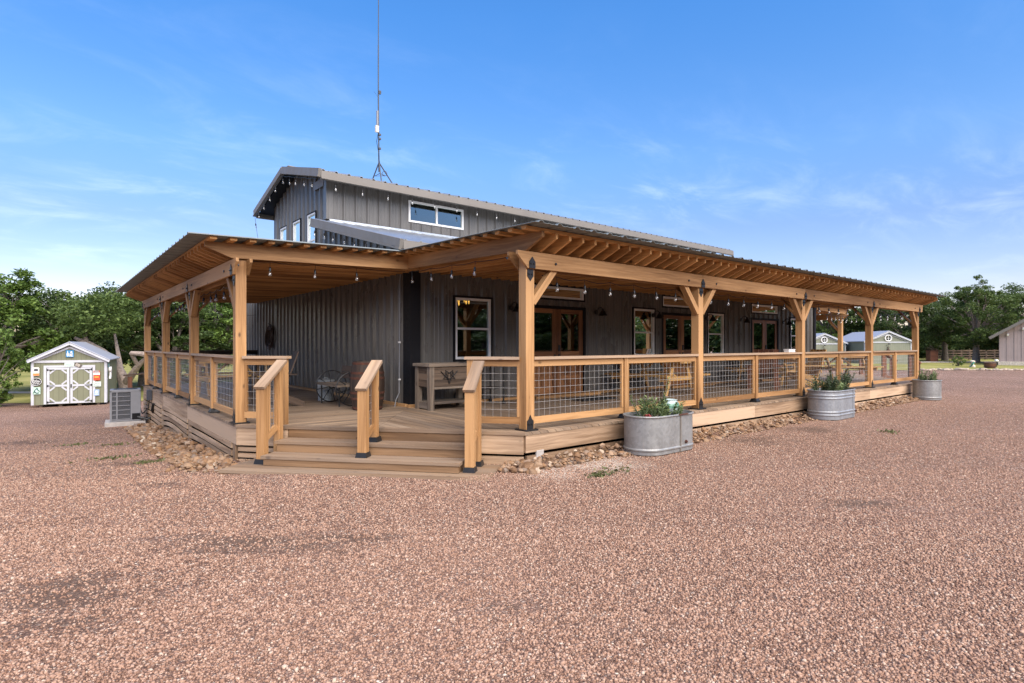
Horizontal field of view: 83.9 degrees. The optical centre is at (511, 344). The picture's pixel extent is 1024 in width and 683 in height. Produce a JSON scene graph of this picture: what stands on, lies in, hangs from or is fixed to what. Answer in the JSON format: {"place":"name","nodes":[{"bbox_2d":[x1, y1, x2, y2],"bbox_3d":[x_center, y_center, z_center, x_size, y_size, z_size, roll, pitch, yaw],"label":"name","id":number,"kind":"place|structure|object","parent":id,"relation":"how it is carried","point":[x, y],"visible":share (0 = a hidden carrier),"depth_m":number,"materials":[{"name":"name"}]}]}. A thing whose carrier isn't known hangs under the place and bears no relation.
{"place":"outdoors","nodes":[
{"label":"outdoors","id":0,"kind":"place"},
{"bbox_2d":[0,359,231,402],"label":"lawn","id":1,"kind":"structure","parent":0,"point":[25,378],"depth_m":39.75,"materials":[{"name":"green plant"}]},
{"bbox_2d":[0,268,87,374],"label":"leafy tree","id":2,"kind":"object","parent":1,"relation":"on","point":[13,309],"visible":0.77,"depth_m":31.31,"materials":[{"name":"green plant"}]},
{"bbox_2d":[0,295,117,366],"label":"oak tree","id":3,"kind":"object","parent":1,"relation":"on","point":[32,329],"visible":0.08,"depth_m":34.36,"materials":[{"name":"green plant"}]},
{"bbox_2d":[17,281,158,367],"bbox_3d":[-27.029,-0.536,37.347,8.397,7.295,8.675,0,0,-45],"label":"oak tree","id":4,"kind":"object","parent":1,"relation":"on","point":[45,294],"visible":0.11,"depth_m":34.86,"materials":[{"name":"green plant"}]},
{"bbox_2d":[45,289,160,387],"bbox_3d":[-22.241,-0.268,31.349,5.304,6.376,8.830,0,0,-39],"label":"leaning oak","id":5,"kind":"object","parent":1,"relation":"on","point":[91,317],"visible":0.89,"depth_m":29.80,"materials":[{"name":"green plant"}]},
{"bbox_2d":[85,292,202,385],"bbox_3d":[-25.297,-0.434,38.949,8.204,7.010,7.862,0,0,11],"label":"oak tree","id":6,"kind":"object","parent":1,"relation":"on","point":[140,380],"visible":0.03,"depth_m":38.30,"materials":[{"name":"green plant"}]},
{"bbox_2d":[97,302,230,383],"bbox_3d":[-21.145,-0.092,35.724,6.586,6.333,7.880,0,0,28],"label":"cedar tree","id":7,"kind":"object","parent":1,"relation":"on","point":[175,325],"visible":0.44,"depth_m":34.97,"materials":[{"name":"green plant"}]},
{"bbox_2d":[155,302,232,367],"bbox_3d":[-21.360,-0.356,39.473,7.934,6.776,8.126,0,0,15],"label":"leafy tree","id":8,"kind":"object","parent":1,"relation":"on","point":[226,319],"visible":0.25,"depth_m":38.28,"materials":[{"name":"green plant"}]},
{"bbox_2d":[173,302,232,349],"bbox_3d":[-20.647,-0.994,43.862,10.668,8.110,11.022,0,0,21],"label":"oak tree","id":9,"kind":"object","parent":1,"relation":"on","point":[221,325],"visible":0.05,"depth_m":39.23,"materials":[{"name":"green plant"}]},
{"bbox_2d":[0,348,1023,682],"bbox_3d":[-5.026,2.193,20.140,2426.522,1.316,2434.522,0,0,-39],"label":"gravel ground","id":10,"kind":"structure","parent":0,"point":[968,382],"depth_m":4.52,"materials":[{"name":"brown gravel"}]},
{"bbox_2d":[0,327,35,405],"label":"bush","id":11,"kind":"object","parent":10,"relation":"on","point":[10,350],"visible":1,"depth_m":25.41,"materials":[{"name":"green plant"}]},
{"bbox_2d":[26,341,119,407],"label":"garden shed","id":12,"kind":"structure","parent":10,"relation":"on","point":[61,385],"depth_m":25.04,"materials":[{"name":"green"}]},
{"bbox_2d":[30,378,41,385],"bbox_3d":[-20.353,1.569,24.375,0.378,0.340,0.025,0,0,-30],"label":"shed sign","id":13,"kind":"object","parent":12,"relation":"attached to","point":[35,381],"visible":1,"depth_m":24.38,"materials":[{"name":"paint"}]},
{"bbox_2d":[46,368,69,403],"bbox_3d":[-19.724,1.769,24.770,0.784,1.560,0.052,0,0,-30],"label":"door","id":14,"kind":"structure","parent":12,"relation":"in","point":[58,379],"depth_m":24.78,"materials":[{"name":"green"}]},
{"bbox_2d":[70,367,91,402],"bbox_3d":[-19.014,1.769,25.172,0.784,1.560,0.066,0,0,-30],"label":"door","id":15,"kind":"structure","parent":12,"relation":"in","point":[80,378],"depth_m":25.17,"materials":[{"name":"green"}]},
{"bbox_2d":[93,370,99,379],"bbox_3d":[-18.530,1.354,25.430,0.241,0.451,0.022,0,0,-30],"label":"shed sign","id":16,"kind":"object","parent":12,"relation":"attached to","point":[96,374],"visible":1,"depth_m":25.42,"materials":[{"name":"paint"}]},
{"bbox_2d":[105,419,145,426],"bbox_3d":[-9.968,2.001,14.700,0.860,0.120,0.800,0,0,-34],"label":"concrete pad","id":17,"kind":"object","parent":10,"relation":"on","point":[108,423],"visible":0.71,"depth_m":14.36,"materials":[{"name":"grey concrete"}]},
{"bbox_2d":[110,388,154,421],"bbox_3d":[-9.593,1.528,14.431,0.945,0.816,1.552,0,0,-39],"label":"air conditioner","id":18,"kind":"object","parent":17,"relation":"on","point":[125,404],"visible":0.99,"depth_m":14.47,"materials":[{"name":"grey metal"}]},
{"bbox_2d":[123,373,143,387],"bbox_3d":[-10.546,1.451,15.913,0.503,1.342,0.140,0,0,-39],"label":"table","id":19,"kind":"object","parent":10,"relation":"on","point":[129,382],"visible":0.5,"depth_m":15.82,"materials":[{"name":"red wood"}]},
{"bbox_2d":[218,429,500,481],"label":"deck steps","id":20,"kind":"structure","parent":10,"relation":"on","point":[400,449],"depth_m":7.15,"materials":[{"name":"brown wood"}]},
{"bbox_2d":[253,360,286,464],"bbox_3d":[-3.204,0.868,7.578,0.150,1.331,0.540,0,0,10],"label":"stair railing","id":21,"kind":"object","parent":20,"relation":"on","point":[266,431],"visible":0.88,"depth_m":7.50,"materials":[{"name":"brown wood"}]},
{"bbox_2d":[355,360,382,457],"bbox_3d":[-1.839,0.803,7.343,0.150,1.206,0.521,0,0,10],"label":"stair railing","id":22,"kind":"object","parent":20,"relation":"on","point":[367,433],"visible":1,"depth_m":7.19,"materials":[{"name":"brown wood"}]},
{"bbox_2d":[463,361,484,472],"bbox_3d":[-0.473,0.868,7.088,0.150,1.331,0.540,0,0,10],"label":"stair railing","id":23,"kind":"object","parent":20,"relation":"on","point":[472,391],"visible":1,"depth_m":6.88,"materials":[{"name":"brown wood"}]},
{"bbox_2d":[53,428,899,477],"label":"weeds","id":24,"kind":"object","parent":10,"relation":"on","point":[598,474],"visible":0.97,"depth_m":8.23,"materials":[{"name":"green plant"}]},
{"bbox_2d":[20,310,998,363],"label":"woods","id":25,"kind":"object","parent":10,"relation":"on","point":[995,345],"visible":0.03,"depth_m":67.40,"materials":[{"name":"green plant"}]},
{"bbox_2d":[123,395,921,472],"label":"river rocks","id":26,"kind":"object","parent":10,"relation":"on","point":[147,431],"visible":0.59,"depth_m":10.31,"materials":[{"name":"brown stone"}]},
{"bbox_2d":[143,373,911,464],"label":"wooden deck","id":27,"kind":"structure","parent":10,"relation":"on","point":[500,443],"depth_m":9.63,"materials":[{"name":"brown wood"}]},
{"bbox_2d":[141,390,151,413],"bbox_3d":[-9.438,1.451,14.618,0.738,0.623,0.168,0,0,34],"label":"isolator box","id":28,"kind":"object","parent":27,"relation":"attached to","point":[149,395],"visible":0.94,"depth_m":14.43,"materials":[{"name":"grey metal"}]},
{"bbox_2d":[145,351,232,414],"bbox_3d":[-6.982,0.636,11.947,0.150,0.962,9.664,0,0,-39],"label":"deck railing","id":29,"kind":"object","parent":27,"relation":"on","point":[214,360],"visible":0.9,"depth_m":10.39,"materials":[{"name":"brown wood"}]},
{"bbox_2d":[152,350,257,382],"bbox_3d":[-8.944,0.636,16.699,2.802,0.962,0.150,0,0,-39],"label":"deck railing","id":30,"kind":"object","parent":27,"relation":"on","point":[224,352],"visible":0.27,"depth_m":16.74,"materials":[{"name":"brown wood"}]},
{"bbox_2d":[184,361,268,396],"bbox_3d":[-6.393,0.749,13.102,1.750,0.770,1.640,0,0,-39],"label":"picnic table","id":31,"kind":"object","parent":27,"relation":"on","point":[203,363],"visible":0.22,"depth_m":12.89,"materials":[{"name":"brown wood"}]},
{"bbox_2d":[242,356,290,424],"bbox_3d":[-3.471,0.636,8.065,0.680,0.962,0.140,0,0,10],"label":"deck railing","id":32,"kind":"object","parent":27,"relation":"on","point":[259,360],"visible":0.59,"depth_m":8.05,"materials":[{"name":"brown wood"}]},
{"bbox_2d":[115,232,419,424],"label":"porch roof","id":33,"kind":"structure","parent":27,"relation":"on","point":[190,268],"depth_m":9.52,"materials":[{"name":"brown wood"}]},
{"bbox_2d":[153,287,225,314],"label":"string lights","id":34,"kind":"object","parent":33,"relation":"hanging from","point":[199,301],"visible":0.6,"depth_m":10.71,"materials":[{"name":"black glass"}]},
{"bbox_2d":[253,261,394,276],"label":"string lights","id":35,"kind":"object","parent":33,"relation":"hanging from","point":[319,265],"visible":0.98,"depth_m":8.87,"materials":[{"name":"black glass"}]},
{"bbox_2d":[249,351,304,407],"bbox_3d":[-4.369,0.632,10.602,0.892,1.032,0.820,0,0,-29],"label":"adirondack chair","id":36,"kind":"object","parent":27,"relation":"on","point":[295,400],"visible":0.41,"depth_m":10.50,"materials":[{"name":"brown wood"}]},
{"bbox_2d":[317,377,334,400],"bbox_3d":[-3.757,0.885,11.507,0.360,0.465,0.360,0,0,-39],"label":"galvanised bin","id":37,"kind":"object","parent":27,"relation":"on","point":[329,396],"visible":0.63,"depth_m":11.38,"materials":[{"name":"grey metal"}]},
{"bbox_2d":[315,365,351,406],"bbox_3d":[-3.227,0.756,10.791,0.627,0.724,1.100,0,0,-39],"label":"wagon wheel bench","id":38,"kind":"object","parent":27,"relation":"on","point":[344,375],"visible":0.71,"depth_m":10.98,"materials":[{"name":"black metal"}]},
{"bbox_2d":[350,361,384,410],"bbox_3d":[-2.515,0.698,9.914,0.594,0.840,0.594,0,0,-39],"label":"barrel","id":39,"kind":"object","parent":27,"relation":"on","point":[358,369],"visible":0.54,"depth_m":9.71,"materials":[{"name":"brown wood"}]},
{"bbox_2d":[413,362,466,410],"bbox_3d":[-1.180,0.718,10.135,1.010,0.800,0.560,0,0,-39],"label":"cooler stand","id":40,"kind":"object","parent":27,"relation":"on","point":[431,380],"visible":0.87,"depth_m":9.90,"materials":[{"name":"brown wood"}]},
{"bbox_2d":[454,366,504,403],"bbox_3d":[-0.543,0.714,10.846,1.027,0.817,0.504,0,0,-39],"label":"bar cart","id":41,"kind":"object","parent":27,"relation":"on","point":[490,387],"visible":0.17,"depth_m":10.87,"materials":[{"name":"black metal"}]},
{"bbox_2d":[464,356,519,423],"bbox_3d":[-0.258,0.636,7.553,0.740,0.962,0.140,0,0,10],"label":"deck railing","id":42,"kind":"object","parent":27,"relation":"on","point":[501,361],"visible":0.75,"depth_m":7.50,"materials":[{"name":"brown wood"}]},
{"bbox_2d":[563,396,615,400],"bbox_3d":[1.632,1.109,11.827,1.050,0.014,0.600,0,0,-39],"label":"doormat","id":43,"kind":"object","parent":27,"relation":"on","point":[593,398],"visible":1,"depth_m":11.74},
{"bbox_2d":[604,361,709,395],"bbox_3d":[3.359,0.749,13.230,1.640,0.770,1.750,0,0,-39],"label":"picnic table","id":44,"kind":"object","parent":27,"relation":"on","point":[644,373],"visible":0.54,"depth_m":12.91,"materials":[{"name":"brown wood"}]},
{"bbox_2d":[394,220,945,431],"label":"porch roof","id":45,"kind":"structure","parent":27,"relation":"on","point":[532,252],"depth_m":9.48,"materials":[{"name":"brown wood"}]},
{"bbox_2d":[409,257,505,279],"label":"string lights","id":46,"kind":"object","parent":45,"relation":"hanging from","point":[452,270],"visible":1,"depth_m":8.74,"materials":[{"name":"black glass"}]},
{"bbox_2d":[542,275,908,316],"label":"string lights","id":47,"kind":"object","parent":45,"relation":"hanging from","point":[711,299],"visible":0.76,"depth_m":10.45,"materials":[{"name":"glass"}]},
{"bbox_2d":[534,350,917,423],"bbox_3d":[6.192,0.636,12.337,15.304,0.962,0.150,0,0,-39],"label":"deck railing","id":48,"kind":"object","parent":27,"relation":"on","point":[623,361],"visible":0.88,"depth_m":10.07,"materials":[{"name":"brown wood"}]},
{"bbox_2d":[724,358,794,385],"bbox_3d":[7.349,0.749,16.408,1.640,0.770,1.750,0,0,-41],"label":"picnic table","id":49,"kind":"object","parent":27,"relation":"on","point":[780,369],"visible":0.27,"depth_m":16.12,"materials":[{"name":"brown wood"}]},
{"bbox_2d":[745,349,782,389],"bbox_3d":[6.498,0.632,14.664,0.820,1.032,0.892,0,0,31],"label":"adirondack chair","id":50,"kind":"object","parent":27,"relation":"on","point":[761,368],"visible":0.66,"depth_m":14.72,"materials":[{"name":"red wood"}]},
{"bbox_2d":[782,349,827,386],"bbox_3d":[7.712,0.632,14.902,0.892,1.032,0.820,0,0,-9],"label":"adirondack chair","id":51,"kind":"object","parent":27,"relation":"on","point":[813,365],"visible":0.52,"depth_m":14.93,"materials":[{"name":"brown wood"}]},
{"bbox_2d":[821,356,883,378],"bbox_3d":[10.451,0.749,18.219,1.750,0.770,1.640,0,0,-9],"label":"picnic table","id":52,"kind":"object","parent":27,"relation":"on","point":[847,366],"visible":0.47,"depth_m":17.89,"materials":[{"name":"brown wood"}]},
{"bbox_2d":[521,461,533,469],"bbox_3d":[0.170,1.493,6.982,0.193,0.108,0.183,-16,-5,-29],"label":"river rock","id":53,"kind":"object","parent":10,"relation":"on","point":[527,464],"visible":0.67,"depth_m":6.93,"materials":[{"name":"beige stone"}]},
{"bbox_2d":[246,165,815,407],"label":"metal building","id":54,"kind":"structure","parent":10,"relation":"on","point":[327,329],"depth_m":13.77,"materials":[{"name":"grey metal"}]},
{"bbox_2d":[265,323,273,349],"bbox_3d":[-7.102,-0.249,16.685,0.111,0.786,0.708,0,0,-39],"label":"tack hanging","id":55,"kind":"object","parent":54,"relation":"hanging from","point":[269,337],"visible":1,"depth_m":16.63,"materials":[{"name":"brown leather"}]},
{"bbox_2d":[280,225,286,239],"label":"window","id":56,"kind":"structure","parent":54,"relation":"in","point":[283,230],"depth_m":15.88,"materials":[{"name":"glass"}]},
{"bbox_2d":[255,176,315,236],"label":"string lights","id":57,"kind":"object","parent":54,"relation":"hanging from","point":[275,189],"visible":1,"depth_m":14.87,"materials":[{"name":"glass"},{"name":"black plastic"}]},
{"bbox_2d":[292,218,301,241],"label":"window","id":58,"kind":"structure","parent":54,"relation":"in","point":[297,224],"depth_m":15.05,"materials":[{"name":"glass"}]},
{"bbox_2d":[306,210,316,242],"bbox_3d":[-4.959,-2.605,14.183,0.090,1.370,0.630,0,0,-39],"label":"window","id":59,"kind":"structure","parent":54,"relation":"in","point":[310,236],"depth_m":14.25,"materials":[{"name":"white glass"}]},
{"bbox_2d":[372,0,391,182],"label":"roof antenna","id":60,"kind":"object","parent":54,"relation":"on","point":[377,131],"visible":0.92,"depth_m":16.44,"materials":[{"name":"grey metal"}]},
{"bbox_2d":[394,274,400,406],"bbox_3d":[-2.078,-0.142,10.463,0.098,2.524,0.268,0,0,6],"label":"conduit pipe","id":61,"kind":"object","parent":54,"relation":"attached to","point":[399,342],"visible":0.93,"depth_m":10.55,"materials":[{"name":"white plastic"}]},
{"bbox_2d":[408,200,463,229],"bbox_3d":[-2.030,-3.470,15.304,1.710,0.560,0.085,0,0,-39],"label":"window","id":62,"kind":"structure","parent":54,"relation":"in","point":[461,211],"depth_m":15.29,"materials":[{"name":"white plastic"}]},
{"bbox_2d":[453,295,492,360],"bbox_3d":[-0.779,-0.320,11.227,0.930,1.270,0.090,0,0,-39],"label":"window","id":63,"kind":"structure","parent":54,"relation":"in","point":[489,300],"depth_m":11.24,"materials":[{"name":"white plastic"}]},
{"bbox_2d":[509,302,518,311],"bbox_3d":[0.082,-0.786,11.666,0.230,0.207,0.325,0,0,-39],"label":"wall lamp","id":64,"kind":"object","parent":54,"relation":"attached to","point":[515,308],"visible":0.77,"depth_m":11.63,"materials":[{"name":"black metal"}]},
{"bbox_2d":[322,179,726,255],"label":"string lights","id":65,"kind":"object","parent":54,"relation":"hanging from","point":[489,210],"visible":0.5,"depth_m":15.49,"materials":[{"name":"black glass"}]},
{"bbox_2d":[534,308,556,394],"bbox_3d":[0.664,0.136,12.389,0.815,1.862,0.057,0,0,-39],"label":"door","id":66,"kind":"structure","parent":54,"relation":"in","point":[545,320],"depth_m":12.44,"materials":[{"name":"brown wood"}]},
{"bbox_2d":[534,283,584,301],"bbox_3d":[0.978,-1.160,12.656,1.760,0.340,0.090,0,0,-39],"label":"window","id":67,"kind":"structure","parent":54,"relation":"in","point":[560,293],"depth_m":12.78,"materials":[{"name":"glass"}]},
{"bbox_2d":[557,309,582,392],"bbox_3d":[1.323,0.136,12.886,0.815,1.862,0.116,0,0,-39],"label":"door","id":68,"kind":"structure","parent":54,"relation":"in","point":[569,322],"depth_m":12.92,"materials":[{"name":"brown wood"}]},
{"bbox_2d":[632,307,655,354],"bbox_3d":[3.357,-0.320,14.588,0.910,1.270,0.090,0,0,-39],"label":"window","id":69,"kind":"structure","parent":54,"relation":"in","point":[643,323],"depth_m":14.59,"materials":[{"name":"glass"}]},
{"bbox_2d":[664,315,680,384],"bbox_3d":[4.296,0.136,15.340,0.815,1.862,0.057,0,0,-39],"label":"door","id":70,"kind":"structure","parent":54,"relation":"in","point":[672,324],"depth_m":15.38,"materials":[{"name":"brown wood"}]},
{"bbox_2d":[662,295,689,308],"bbox_3d":[4.611,-1.160,15.607,1.760,0.340,0.090,0,0,-39],"label":"window","id":71,"kind":"structure","parent":54,"relation":"in","point":[668,301],"depth_m":15.38,"materials":[{"name":"clear glass"}]},
{"bbox_2d":[681,316,690,383],"bbox_3d":[4.955,0.136,15.837,0.815,1.862,0.116,0,0,-39],"label":"door","id":72,"kind":"structure","parent":54,"relation":"in","point":[685,320],"depth_m":15.76,"materials":[{"name":"brown wood"}]},
{"bbox_2d":[707,312,724,353],"bbox_3d":[5.938,-0.320,16.685,0.920,1.270,0.090,0,0,-39],"label":"window","id":73,"kind":"structure","parent":54,"relation":"in","point":[715,329],"depth_m":16.72,"materials":[{"name":"glass"}]},
{"bbox_2d":[752,320,764,372],"bbox_3d":[7.866,0.136,18.241,0.815,1.862,0.057,0,0,-39],"label":"door","id":74,"kind":"structure","parent":54,"relation":"in","point":[758,326],"depth_m":18.29,"materials":[{"name":"brown wood"}]},
{"bbox_2d":[751,303,777,314],"bbox_3d":[8.181,-1.160,18.508,1.760,0.340,0.090,0,0,-39],"label":"window","id":75,"kind":"structure","parent":54,"relation":"in","point":[766,309],"depth_m":18.48,"materials":[{"name":"clear glass"}]},
{"bbox_2d":[765,321,776,362],"bbox_3d":[8.525,0.136,18.738,0.815,1.862,0.116,0,0,-39],"label":"door","id":76,"kind":"structure","parent":54,"relation":"in","point":[770,326],"depth_m":18.79,"materials":[{"name":"brown wood"}]},
{"bbox_2d":[789,317,794,348],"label":"window","id":77,"kind":"structure","parent":54,"relation":"in","point":[791,327],"depth_m":19.72,"materials":[{"name":"glass"}]},
{"bbox_2d":[623,410,693,455],"bbox_3d":[2.143,1.257,8.305,1.256,0.546,0.648,0,0,-39],"label":"stock tank","id":78,"kind":"object","parent":10,"relation":"on","point":[657,435],"visible":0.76,"depth_m":7.93,"materials":[{"name":"metal"}]},
{"bbox_2d":[630,395,667,416],"bbox_3d":[2.040,0.898,8.235,0.609,0.353,0.544,0,0,-11],"label":"bushy plant","id":79,"kind":"object","parent":78,"relation":"on","point":[645,407],"visible":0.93,"depth_m":8.13,"materials":[{"name":"green plant"}]},
{"bbox_2d":[657,401,683,415],"bbox_3d":[2.340,0.947,8.328,0.538,0.256,0.336,0,0,-39],"label":"bushy plant","id":80,"kind":"object","parent":78,"relation":"on","point":[674,411],"visible":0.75,"depth_m":8.29,"materials":[{"name":"green plant"}]},
{"bbox_2d":[662,399,679,414],"bbox_3d":[2.381,0.954,8.583,0.296,0.272,0.296,0,0,-39],"label":"glazed pot","id":81,"kind":"object","parent":78,"relation":"in","point":[672,402],"visible":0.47,"depth_m":8.46,"materials":[{"name":"ceramic"}]},
{"bbox_2d":[807,388,856,420],"bbox_3d":[6.761,1.230,12.057,1.336,0.600,0.668,0,0,-39],"label":"stock tank","id":82,"kind":"object","parent":10,"relation":"on","point":[831,405],"visible":0.94,"depth_m":11.64,"materials":[{"name":"metal"}]},
{"bbox_2d":[806,374,839,390],"bbox_3d":[6.455,0.809,11.828,0.660,0.411,0.489,0,0,-5],"label":"bushy plant","id":83,"kind":"object","parent":82,"relation":"on","point":[831,386],"visible":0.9,"depth_m":11.83,"materials":[{"name":"green plant"}]},
{"bbox_2d":[818,379,848,390],"bbox_3d":[6.713,0.873,11.991,0.511,0.283,0.590,0,0,-13],"label":"bushy plant","id":84,"kind":"object","parent":82,"relation":"on","point":[840,386],"visible":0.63,"depth_m":11.88,"materials":[{"name":"green plant"}]},
{"bbox_2d":[825,369,854,389],"bbox_3d":[7.035,0.768,12.306,0.589,0.493,0.671,0,0,9],"label":"bushy plant","id":85,"kind":"object","parent":82,"relation":"on","point":[845,378],"visible":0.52,"depth_m":12.23,"materials":[{"name":"green plant"}]},
{"bbox_2d":[912,379,941,399],"bbox_3d":[11.701,1.255,16.078,0.716,0.550,0.696,0,0,-39],"label":"stock tank","id":86,"kind":"object","parent":10,"relation":"on","point":[926,389],"visible":0.98,"depth_m":15.81,"materials":[{"name":"metal"}]},
{"bbox_2d":[917,370,938,379],"bbox_3d":[11.768,0.876,16.140,0.592,0.377,0.511,0,0,-39],"label":"bushy plant","id":87,"kind":"object","parent":86,"relation":"on","point":[922,376],"visible":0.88,"depth_m":16.06,"materials":[{"name":"green plant"}]},
{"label":"deck steps","id":88,"kind":"object","parent":10,"relation":"on","visible":0},
{"bbox_2d":[881,355,897,377],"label":"stair railing","id":89,"kind":"object","parent":88,"relation":"on","point":[885,357],"visible":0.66,"depth_m":19.86,"materials":[{"name":"red wood"}]},
{"bbox_2d":[908,354,920,380],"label":"stair railing","id":90,"kind":"object","parent":88,"relation":"on","point":[909,365],"visible":0.14,"depth_m":18.10,"materials":[{"name":"red wood"}]},
{"bbox_2d":[0,0,1023,334],"label":"sky","id":91,"kind":"structure","parent":0,"point":[879,141],"materials":[{"name":"blue"}]},
{"bbox_2d":[816,307,855,373],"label":"porch roof","id":92,"kind":"structure","parent":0,"point":[824,311],"depth_m":22.36,"materials":[{"name":"brown wood"}]},
{"bbox_2d":[823,357,1023,369],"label":"lawn","id":93,"kind":"structure","parent":0,"point":[940,363],"depth_m":42.12,"materials":[{"name":"green plant"}]},
{"bbox_2d":[816,333,847,362],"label":"garden shed","id":94,"kind":"structure","parent":93,"relation":"on","point":[830,342],"depth_m":48.94,"materials":[{"name":"paint"}]},
{"bbox_2d":[816,307,864,337],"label":"oak tree","id":95,"kind":"object","parent":93,"relation":"on","point":[821,327],"visible":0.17,"depth_m":58.08,"materials":[{"name":"green plant"}]},
{"bbox_2d":[825,307,921,338],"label":"cedar tree","id":96,"kind":"object","parent":93,"relation":"on","point":[858,324],"visible":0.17,"depth_m":56.81,"materials":[{"name":"green plant"}]},
{"bbox_2d":[843,331,911,363],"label":"garden shed","id":97,"kind":"structure","parent":93,"relation":"on","point":[882,340],"depth_m":46.06,"materials":[{"name":"paint"}]},
{"bbox_2d":[873,302,955,347],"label":"oak tree","id":98,"kind":"object","parent":93,"relation":"on","point":[883,325],"visible":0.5,"depth_m":53.12,"materials":[{"name":"green plant"}]},
{"bbox_2d":[919,321,959,356],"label":"cedar tree","id":99,"kind":"object","parent":93,"relation":"on","point":[922,348],"visible":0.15,"depth_m":63.45,"materials":[{"name":"green plant"}]},
{"bbox_2d":[900,291,1004,360],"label":"oak tree","id":100,"kind":"object","parent":93,"relation":"on","point":[945,344],"visible":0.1,"depth_m":55.72,"materials":[{"name":"green plant"}]},
{"bbox_2d":[951,356,966,365],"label":"bush","id":101,"kind":"object","parent":93,"relation":"on","point":[955,361],"visible":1,"depth_m":40.91,"materials":[{"name":"green plant"}]},
{"bbox_2d":[938,349,998,359],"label":"ranch fence","id":102,"kind":"object","parent":93,"relation":"on","point":[969,355],"visible":0.46,"depth_m":58.67,"materials":[{"name":"brown wood"}]},
{"bbox_2d":[932,274,1023,361],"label":"oak tree","id":103,"kind":"object","parent":93,"relation":"on","point":[971,329],"visible":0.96,"depth_m":49.46,"materials":[{"name":"green plant"}]},
{"bbox_2d":[983,362,996,367],"bbox_3d":[31.447,1.340,37.500,0.684,0.390,0.674,0,0,-39],"label":"tub planter","id":104,"kind":"object","parent":93,"relation":"on","point":[989,364],"visible":0.96,"depth_m":37.30,"materials":[{"name":"red wood"}]},
{"bbox_2d":[973,282,1023,343],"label":"oak tree","id":105,"kind":"object","parent":93,"relation":"on","point":[1015,289],"visible":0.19,"depth_m":61.16,"materials":[{"name":"green plant"}]},
{"bbox_2d":[984,304,1023,356],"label":"leafy tree","id":106,"kind":"object","parent":93,"relation":"on","point":[997,340],"visible":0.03,"depth_m":65.93,"materials":[{"name":"green plant"}]},
{"bbox_2d":[989,319,1023,365],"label":"shed","id":107,"kind":"structure","parent":93,"relation":"on","point":[1011,348],"depth_m":42.48,"materials":[{"name":"white wood"}]},
{"bbox_2d":[925,350,938,361],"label":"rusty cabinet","id":108,"kind":"object","parent":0,"point":[931,355],"visible":1,"depth_m":51.70,"materials":[{"name":"brown metal"}]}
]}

